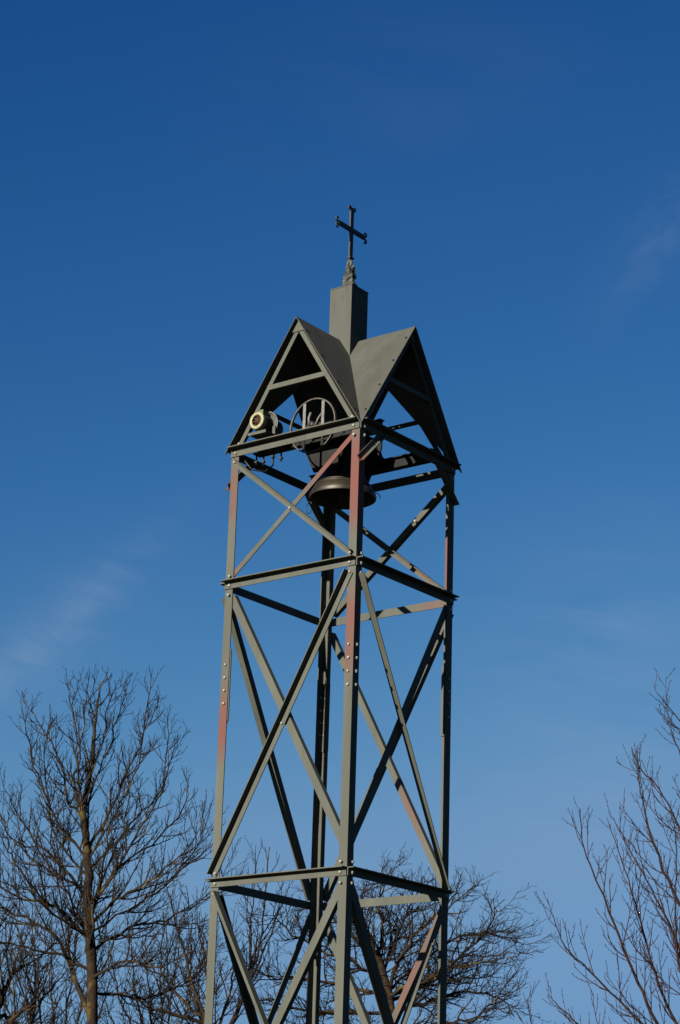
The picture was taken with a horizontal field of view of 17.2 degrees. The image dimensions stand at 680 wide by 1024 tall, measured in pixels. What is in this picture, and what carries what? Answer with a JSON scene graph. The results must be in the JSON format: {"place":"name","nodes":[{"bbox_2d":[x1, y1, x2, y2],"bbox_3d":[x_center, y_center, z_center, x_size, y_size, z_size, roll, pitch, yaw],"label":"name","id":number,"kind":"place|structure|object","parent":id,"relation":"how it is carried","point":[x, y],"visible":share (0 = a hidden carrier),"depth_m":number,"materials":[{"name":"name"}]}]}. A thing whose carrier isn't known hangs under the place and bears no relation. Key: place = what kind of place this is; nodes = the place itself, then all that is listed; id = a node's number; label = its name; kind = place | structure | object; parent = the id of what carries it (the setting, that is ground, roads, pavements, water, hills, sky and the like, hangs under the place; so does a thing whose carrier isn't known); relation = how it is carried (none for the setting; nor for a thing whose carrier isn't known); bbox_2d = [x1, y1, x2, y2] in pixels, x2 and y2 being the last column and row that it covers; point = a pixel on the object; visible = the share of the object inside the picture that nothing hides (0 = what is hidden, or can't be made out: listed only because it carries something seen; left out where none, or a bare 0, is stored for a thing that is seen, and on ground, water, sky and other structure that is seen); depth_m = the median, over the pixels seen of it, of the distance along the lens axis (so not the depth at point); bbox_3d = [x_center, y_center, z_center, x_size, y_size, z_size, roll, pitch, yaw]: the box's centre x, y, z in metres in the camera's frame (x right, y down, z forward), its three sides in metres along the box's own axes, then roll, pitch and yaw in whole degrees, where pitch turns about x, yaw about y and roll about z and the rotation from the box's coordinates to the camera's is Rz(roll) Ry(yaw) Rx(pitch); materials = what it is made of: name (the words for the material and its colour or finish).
{"place":"outdoors","nodes":[
{"label":"outdoors","id":0,"kind":"place"},
{"bbox_2d":[204,205,461,1023],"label":"bell tower","id":1,"kind":"structure","parent":0,"point":[349,371],"depth_m":19.14,"materials":[{"name":"grey metal"}]},
{"bbox_2d":[289,398,381,513],"bbox_3d":[0.003,-0.427,19.710,0.605,0.902,0.975,-12,-23,36],"label":"bell","id":2,"kind":"object","parent":1,"relation":"hanging from","point":[331,489],"visible":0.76,"depth_m":19.56,"materials":[{"name":"grey metal"}]},
{"bbox_2d":[0,0,679,1023],"label":"sky","id":3,"kind":"structure","parent":0,"point":[176,176],"materials":[{"name":"blue"}]},
{"label":"ground","id":4,"kind":"structure","parent":0,"visible":0},
{"bbox_2d":[0,881,80,1023],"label":"bare tree","id":5,"kind":"object","parent":4,"relation":"on","point":[33,1000],"visible":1,"depth_m":21.13,"materials":[{"name":"brown plant"}]},
{"bbox_2d":[0,899,121,1023],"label":"bare bush","id":6,"kind":"object","parent":4,"relation":"on","point":[52,1008],"visible":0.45,"depth_m":28.52,"materials":[{"name":"brown plant"}]},
{"bbox_2d":[0,664,257,1023],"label":"bare tree","id":7,"kind":"object","parent":4,"relation":"on","point":[85,919],"visible":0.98,"depth_m":24.01,"materials":[{"name":"brown plant"}]},
{"bbox_2d":[85,894,233,1023],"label":"bare bush","id":8,"kind":"object","parent":4,"relation":"on","point":[152,1019],"visible":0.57,"depth_m":28.45,"materials":[{"name":"brown plant"}]},
{"bbox_2d":[102,838,293,1023],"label":"bare tree","id":9,"kind":"object","parent":4,"relation":"on","point":[200,1012],"visible":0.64,"depth_m":27.65,"materials":[{"name":"brown plant"}]},
{"bbox_2d":[214,842,557,1023],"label":"bare tree","id":10,"kind":"object","parent":4,"relation":"on","point":[429,978],"visible":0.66,"depth_m":25.17,"materials":[{"name":"brown plant"}]},
{"bbox_2d":[512,667,679,1023],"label":"bare tree","id":11,"kind":"object","parent":4,"relation":"on","point":[674,890],"visible":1,"depth_m":16.85,"materials":[{"name":"brown plant"}]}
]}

